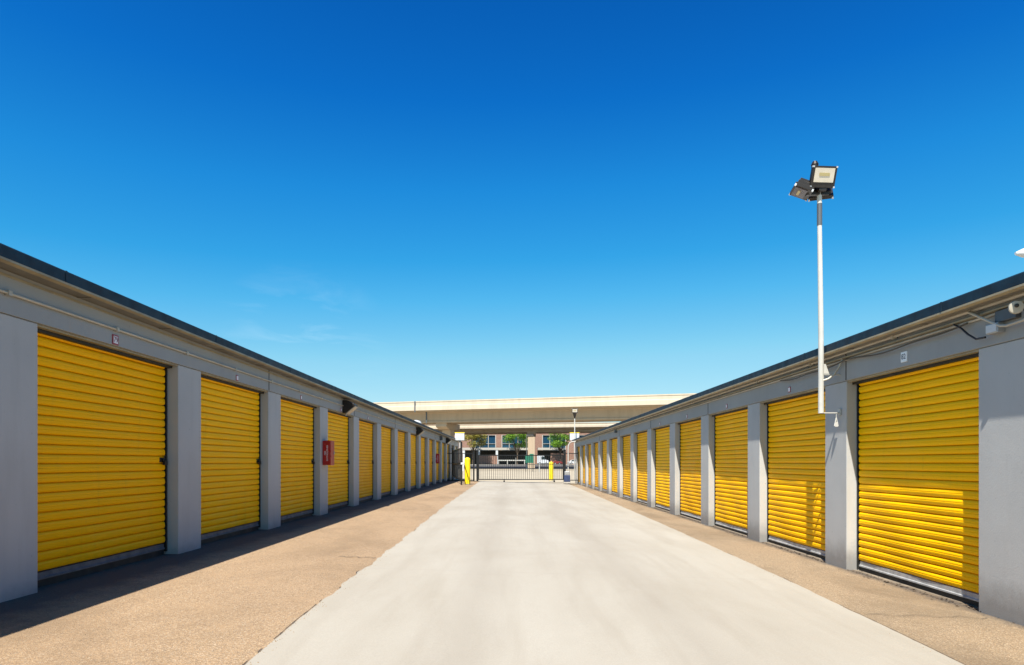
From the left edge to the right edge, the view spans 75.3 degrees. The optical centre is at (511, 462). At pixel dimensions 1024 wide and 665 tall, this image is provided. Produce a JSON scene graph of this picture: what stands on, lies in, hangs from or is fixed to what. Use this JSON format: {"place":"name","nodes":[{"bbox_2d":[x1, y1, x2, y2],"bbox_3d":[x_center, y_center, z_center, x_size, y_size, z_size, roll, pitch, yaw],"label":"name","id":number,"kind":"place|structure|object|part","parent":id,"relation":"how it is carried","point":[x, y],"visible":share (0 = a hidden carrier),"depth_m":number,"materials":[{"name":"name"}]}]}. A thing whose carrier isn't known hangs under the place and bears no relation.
{"place":"outdoors","nodes":[
{"label":"outdoors","id":0,"kind":"place"},
{"bbox_2d":[0,481,477,664],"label":"pavement","id":1,"kind":"structure","parent":0,"point":[73,611],"depth_m":6.00,"materials":[{"name":"beige concrete"}]},
{"bbox_2d":[451,442,463,484],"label":"swing gate","id":2,"kind":"structure","parent":1,"relation":"on","point":[457,466],"depth_m":40.03,"materials":[{"name":"black metal"}]},
{"bbox_2d":[465,457,469,483],"bbox_3d":[-2.550,0.497,38.000,0.400,1.570,0.400,0,0,0],"label":"bollard","id":3,"kind":"object","parent":1,"relation":"on","point":[467,470],"visible":0.87,"depth_m":37.85,"materials":[{"name":"yellow metal"}]},
{"bbox_2d":[0,0,1023,421],"label":"sky","id":4,"kind":"structure","parent":0,"point":[370,200],"materials":[{"name":"blue"}]},
{"bbox_2d":[453,471,575,483],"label":"forecourt","id":5,"kind":"structure","parent":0,"point":[518,475],"depth_m":67.06,"materials":[{"name":"concrete"}]},
{"bbox_2d":[455,432,464,479],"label":"sign","id":6,"kind":"object","parent":5,"relation":"on","point":[459,436],"visible":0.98,"depth_m":47.16,"materials":[{"name":"white paint"}]},
{"bbox_2d":[526,454,533,462],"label":"green sign","id":7,"kind":"object","parent":5,"relation":"on","point":[530,458],"visible":0.4,"depth_m":101.95,"materials":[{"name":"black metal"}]},
{"bbox_2d":[549,461,553,480],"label":"bollard","id":8,"kind":"object","parent":5,"relation":"on","point":[551,471],"visible":0.76,"depth_m":50.16,"materials":[{"name":"yellow metal"}]},
{"bbox_2d":[570,432,579,479],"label":"sign","id":9,"kind":"object","parent":5,"relation":"on","point":[572,435],"visible":0.82,"depth_m":47.26,"materials":[{"name":"white paint"}]},
{"bbox_2d":[572,408,577,442],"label":"light pole","id":10,"kind":"object","parent":5,"relation":"on","point":[574,411],"visible":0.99,"depth_m":46.69,"materials":[{"name":"white metal"}]},
{"bbox_2d":[464,465,573,468],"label":"street","id":11,"kind":"structure","parent":0,"point":[520,466],"depth_m":174.80,"materials":[{"name":"grey asphalt"}]},
{"bbox_2d":[526,435,533,468],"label":"street lamp","id":12,"kind":"object","parent":11,"relation":"on","point":[526,446],"visible":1,"depth_m":149.92,"materials":[{"name":"grey metal"}]},
{"bbox_2d":[464,469,573,481],"bbox_3d":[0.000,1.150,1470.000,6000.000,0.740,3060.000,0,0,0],"label":"ground","id":13,"kind":"structure","parent":0,"point":[520,470],"depth_m":117.94,"materials":[{"name":"beige concrete"}]},
{"bbox_2d":[0,243,460,602],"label":"storage building","id":14,"kind":"structure","parent":13,"relation":"on","point":[155,433],"depth_m":7.91,"materials":[{"name":"grey paint"}]},
{"bbox_2d":[37,333,167,587],"bbox_3d":[-4.406,-0.137,7.202,0.118,2.630,2.478,0,0,0],"label":"roller door","id":15,"kind":"structure","parent":14,"relation":"in","point":[102,461],"depth_m":7.03,"materials":[{"name":"yellow metal"}]},
{"bbox_2d":[112,334,118,345],"bbox_3d":[-4.228,-1.307,7.080,0.011,0.105,0.105,0,0,0],"label":"number plate","id":16,"kind":"object","parent":14,"relation":"attached to","point":[115,339],"visible":1,"depth_m":7.07,"materials":[{"name":"white plastic"}]},
{"bbox_2d":[201,378,260,544],"bbox_3d":[-4.406,-0.133,10.328,0.118,2.630,2.478,0,0,0],"label":"roller door","id":17,"kind":"structure","parent":14,"relation":"in","point":[230,415],"depth_m":10.32,"materials":[{"name":"yellow metal"}]},
{"bbox_2d":[281,399,314,523],"bbox_3d":[-4.406,-0.130,13.453,0.118,2.630,2.478,0,0,0],"label":"roller door","id":18,"kind":"structure","parent":14,"relation":"in","point":[297,420],"depth_m":13.56,"materials":[{"name":"yellow metal"}]},
{"bbox_2d":[323,441,334,464],"bbox_3d":[-4.149,-0.212,15.030,0.200,0.555,0.310,0,0,0],"label":"extinguisher cabinet","id":19,"kind":"object","parent":14,"relation":"attached to","point":[328,452],"visible":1,"depth_m":14.88,"materials":[{"name":"red metal"}]},
{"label":"door","id":20,"kind":"part","parent":19,"relation":"part of","materials":[{"name":"red metal"}]},
{"bbox_2d":[328,412,349,510],"bbox_3d":[-4.406,-0.126,16.578,0.118,2.630,2.478,0,0,0],"label":"roller door","id":21,"kind":"structure","parent":14,"relation":"in","point":[338,426],"depth_m":16.88,"materials":[{"name":"yellow metal"}]},
{"bbox_2d":[342,400,357,415],"bbox_3d":[-4.083,-1.365,16.750,0.301,0.380,0.368,0,0,0],"label":"wall light","id":22,"kind":"object","parent":14,"relation":"attached to","point":[349,407],"visible":1,"depth_m":16.57,"materials":[{"name":"brown metal"}]},
{"bbox_2d":[359,421,373,502],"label":"roller door","id":23,"kind":"structure","parent":14,"relation":"in","point":[366,462],"depth_m":19.97,"materials":[{"name":"yellow metal"}]},
{"bbox_2d":[381,427,391,496],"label":"roller door","id":24,"kind":"structure","parent":14,"relation":"in","point":[386,462],"depth_m":23.15,"materials":[{"name":"yellow metal"}]},
{"bbox_2d":[398,431,405,492],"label":"roller door","id":25,"kind":"structure","parent":14,"relation":"in","point":[401,436],"depth_m":26.39,"materials":[{"name":"yellow metal"}]},
{"bbox_2d":[411,435,416,488],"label":"roller door","id":26,"kind":"structure","parent":14,"relation":"in","point":[413,438],"depth_m":29.62,"materials":[{"name":"yellow metal"}]},
{"bbox_2d":[416,427,424,436],"bbox_3d":[-4.070,-1.356,29.500,0.328,0.412,0.400,0,0,0],"label":"wall light","id":27,"kind":"object","parent":14,"relation":"attached to","point":[419,431],"visible":1,"depth_m":29.30,"materials":[{"name":"brown metal"}]},
{"bbox_2d":[421,438,425,485],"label":"roller door","id":28,"kind":"structure","parent":14,"relation":"in","point":[423,463],"depth_m":32.88,"materials":[{"name":"yellow metal"}]},
{"bbox_2d":[429,440,432,483],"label":"roller door","id":29,"kind":"structure","parent":14,"relation":"in","point":[430,441],"depth_m":35.80,"materials":[{"name":"yellow metal"}]},
{"bbox_2d":[436,442,438,481],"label":"roller door","id":30,"kind":"structure","parent":14,"relation":"in","point":[437,443],"depth_m":39.14,"materials":[{"name":"yellow metal"}]},
{"bbox_2d":[436,454,439,463],"bbox_3d":[-4.149,-0.212,37.200,0.200,0.555,0.310,0,0,0],"label":"extinguisher cabinet","id":31,"kind":"object","parent":14,"relation":"attached to","point":[437,458],"visible":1,"depth_m":37.05,"materials":[{"name":"red metal"}]},
{"bbox_2d":[442,443,444,480],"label":"roller door","id":32,"kind":"structure","parent":14,"relation":"in","point":[443,463],"depth_m":42.41,"materials":[{"name":"yellow metal"}]},
{"bbox_2d":[447,445,448,479],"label":"roller door","id":33,"kind":"structure","parent":14,"relation":"in","point":[447,445],"depth_m":45.51,"materials":[{"name":"yellow metal"}]},
{"bbox_2d":[447,450,478,481],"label":"iron fence","id":34,"kind":"object","parent":13,"relation":"on","point":[473,453],"visible":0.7,"depth_m":44.07,"materials":[{"name":"black metal"}]},
{"bbox_2d":[462,434,486,463],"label":"tree","id":35,"kind":"object","parent":13,"relation":"on","point":[475,439],"visible":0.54,"depth_m":198.61,"materials":[{"name":"green plant"}]},
{"bbox_2d":[479,456,496,463],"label":"brick wall","id":36,"kind":"structure","parent":13,"relation":"on","point":[482,459],"depth_m":203.50,"materials":[{"name":"brown brick"}]},
{"bbox_2d":[462,448,527,463],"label":"canopy","id":37,"kind":"object","parent":13,"relation":"on","point":[497,451],"visible":0.53,"depth_m":212.01,"materials":[{"name":"metal"}]},
{"bbox_2d":[498,460,524,463],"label":"guard rail","id":38,"kind":"object","parent":13,"relation":"on","point":[511,460],"visible":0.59,"depth_m":200.94,"materials":[{"name":"white metal"}]},
{"bbox_2d":[502,434,527,463],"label":"tree","id":39,"kind":"object","parent":13,"relation":"on","point":[517,445],"visible":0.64,"depth_m":200.86,"materials":[{"name":"green plant"}]},
{"bbox_2d":[426,422,618,467],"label":"overpass","id":40,"kind":"object","parent":13,"relation":"on","point":[534,429],"visible":0.2,"depth_m":161.03,"materials":[{"name":"beige concrete"}]},
{"bbox_2d":[454,422,594,463],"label":"office building","id":41,"kind":"structure","parent":13,"relation":"on","point":[496,441],"depth_m":216.00,"materials":[{"name":"brick"}]},
{"bbox_2d":[472,435,495,447],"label":"window","id":42,"kind":"structure","parent":41,"relation":"in","point":[491,439],"depth_m":216.41,"materials":[{"name":"glass"}]},
{"bbox_2d":[502,435,523,447],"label":"window","id":43,"kind":"structure","parent":41,"relation":"in","point":[504,445],"depth_m":216.41,"materials":[{"name":"glass"}]},
{"bbox_2d":[542,435,565,449],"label":"window","id":44,"kind":"structure","parent":41,"relation":"in","point":[545,443],"depth_m":216.41,"materials":[{"name":"glass"}]},
{"bbox_2d":[372,393,696,436],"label":"overpass","id":45,"kind":"object","parent":13,"relation":"on","point":[447,417],"visible":0.36,"depth_m":137.51,"materials":[{"name":"beige concrete"}]},
{"bbox_2d":[537,448,564,463],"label":"canopy","id":46,"kind":"object","parent":13,"relation":"on","point":[544,451],"visible":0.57,"depth_m":212.01,"materials":[{"name":"metal"}]},
{"bbox_2d":[550,453,562,463],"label":"brick wall","id":47,"kind":"structure","parent":13,"relation":"on","point":[554,458],"depth_m":203.50,"materials":[{"name":"brown brick"}]},
{"bbox_2d":[547,433,569,461],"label":"tree","id":48,"kind":"object","parent":13,"relation":"on","point":[558,442],"visible":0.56,"depth_m":199.38,"materials":[{"name":"green plant"}]},
{"bbox_2d":[563,450,578,482],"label":"iron fence","id":49,"kind":"object","parent":13,"relation":"on","point":[564,453],"visible":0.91,"depth_m":44.06,"materials":[{"name":"black metal"}]},
{"bbox_2d":[572,271,1023,625],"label":"storage building","id":50,"kind":"structure","parent":13,"relation":"on","point":[909,472],"depth_m":8.24,"materials":[{"name":"grey paint"}]},
{"bbox_2d":[567,441,575,470],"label":"conduit riser","id":51,"kind":"object","parent":50,"relation":"attached to","point":[568,455],"visible":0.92,"depth_m":43.92,"materials":[{"name":"white paint"}]},
{"bbox_2d":[578,447,579,482],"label":"roller door","id":52,"kind":"structure","parent":50,"relation":"in","point":[578,447],"depth_m":44.85,"materials":[{"name":"yellow metal"}]},
{"bbox_2d":[583,446,584,484],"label":"roller door","id":53,"kind":"structure","parent":50,"relation":"in","point":[583,446],"depth_m":42.21,"materials":[{"name":"yellow metal"}]},
{"bbox_2d":[588,445,590,486],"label":"roller door","id":54,"kind":"structure","parent":50,"relation":"in","point":[589,446],"depth_m":39.09,"materials":[{"name":"yellow metal"}]},
{"bbox_2d":[595,443,597,488],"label":"roller door","id":55,"kind":"structure","parent":50,"relation":"in","point":[596,445],"depth_m":35.84,"materials":[{"name":"yellow metal"}]},
{"bbox_2d":[602,441,606,491],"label":"roller door","id":56,"kind":"structure","parent":50,"relation":"in","point":[604,444],"depth_m":32.75,"materials":[{"name":"yellow metal"}]},
{"bbox_2d":[612,439,616,494],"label":"roller door","id":57,"kind":"structure","parent":50,"relation":"in","point":[614,442],"depth_m":29.57,"materials":[{"name":"yellow metal"}]},
{"bbox_2d":[623,436,629,498],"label":"roller door","id":58,"kind":"structure","parent":50,"relation":"in","point":[626,440],"depth_m":26.45,"materials":[{"name":"yellow metal"}]},
{"bbox_2d":[637,432,646,503],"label":"roller door","id":59,"kind":"structure","parent":50,"relation":"in","point":[642,437],"depth_m":23.28,"materials":[{"name":"yellow metal"}]},
{"bbox_2d":[655,427,669,510],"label":"roller door","id":60,"kind":"structure","parent":50,"relation":"in","point":[662,436],"depth_m":20.12,"materials":[{"name":"yellow metal"}]},
{"bbox_2d":[680,420,700,520],"bbox_3d":[4.586,0.144,16.792,0.083,2.631,2.434,0,0,0],"label":"roller door","id":61,"kind":"structure","parent":50,"relation":"in","point":[690,433],"depth_m":16.95,"materials":[{"name":"yellow metal"}]},
{"bbox_2d":[714,409,747,534],"bbox_3d":[4.587,0.140,13.712,0.082,2.631,2.434,0,0,0],"label":"roller door","id":62,"kind":"structure","parent":50,"relation":"in","point":[731,429],"depth_m":13.80,"materials":[{"name":"yellow metal"}]},
{"bbox_2d":[767,392,824,558],"bbox_3d":[4.586,0.137,10.632,0.083,2.631,2.434,0,0,0],"label":"roller door","id":63,"kind":"structure","parent":50,"relation":"in","point":[795,427],"depth_m":10.63,"materials":[{"name":"yellow metal"}]},
{"bbox_2d":[789,161,842,426],"bbox_3d":[4.086,-2.270,8.964,0.665,3.580,0.500,0,0,0],"label":"light pole","id":64,"kind":"object","parent":50,"relation":"attached to","point":[819,185],"visible":1,"depth_m":8.90,"materials":[{"name":"white metal"}]},
{"bbox_2d":[901,351,906,362],"bbox_3d":[4.398,-1.185,7.450,0.011,0.115,0.115,0,0,0],"label":"number plate","id":65,"kind":"object","parent":50,"relation":"attached to","point":[903,356],"visible":1,"depth_m":7.44,"materials":[{"name":"white plastic"}]},
{"bbox_2d":[857,357,978,606],"bbox_3d":[4.586,0.133,7.552,0.083,2.631,2.434,0,0,0],"label":"roller door","id":66,"kind":"structure","parent":50,"relation":"in","point":[918,431],"depth_m":7.38,"materials":[{"name":"yellow metal"}]},
{"bbox_2d":[986,322,1004,334],"bbox_3d":[4.367,-1.210,6.000,0.077,0.090,0.150,0,0,0],"label":"junction box","id":67,"kind":"object","parent":50,"relation":"attached to","point":[992,329],"visible":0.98,"depth_m":5.97,"materials":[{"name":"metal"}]},
{"bbox_2d":[995,301,1023,321],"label":"security camera","id":68,"kind":"object","parent":50,"relation":"attached to","point":[1014,310],"visible":0.98,"depth_m":5.76,"materials":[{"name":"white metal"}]},
{"bbox_2d":[1014,248,1023,257],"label":"street lamp","id":69,"kind":"object","parent":13,"relation":"on","point":[1019,253],"visible":1,"depth_m":22.44,"materials":[{"name":"white metal"}]},
{"bbox_2d":[537,456,547,463],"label":"parked van","id":70,"kind":"object","parent":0,"point":[540,459],"visible":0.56,"depth_m":198.50,"materials":[{"name":"white metal"}]},
{"bbox_2d":[245,481,963,664],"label":"driveway","id":71,"kind":"structure","parent":0,"point":[493,573],"depth_m":6.07,"materials":[{"name":"concrete"}]},
{"bbox_2d":[478,455,563,482],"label":"sliding gate","id":72,"kind":"structure","parent":71,"relation":"on","point":[525,464],"depth_m":43.99,"materials":[{"name":"black metal"}]},
{"bbox_2d":[570,484,1023,664],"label":"pavement","id":73,"kind":"structure","parent":0,"point":[981,639],"depth_m":6.71,"materials":[{"name":"beige concrete"}]},
{"bbox_2d":[2,513,1000,664],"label":"loose pebbles","id":74,"kind":"object","parent":73,"relation":"on","point":[337,593],"visible":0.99,"depth_m":5.53,"materials":[{"name":"stone"}]},
{"bbox_2d":[563,471,570,482],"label":"gate operator","id":75,"kind":"object","parent":73,"relation":"on","point":[566,476],"visible":1,"depth_m":43.47,"materials":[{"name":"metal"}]},
{"bbox_2d":[207,530,987,664],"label":"driveway joint","id":76,"kind":"object","parent":73,"relation":"on","point":[702,538],"visible":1,"depth_m":5.33,"materials":[{"name":"concrete"}]},
{"bbox_2d":[595,489,998,617],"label":"leaf litter","id":77,"kind":"object","parent":73,"relation":"on","point":[824,561],"visible":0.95,"depth_m":8.59,"materials":[{"name":"brown plant"}]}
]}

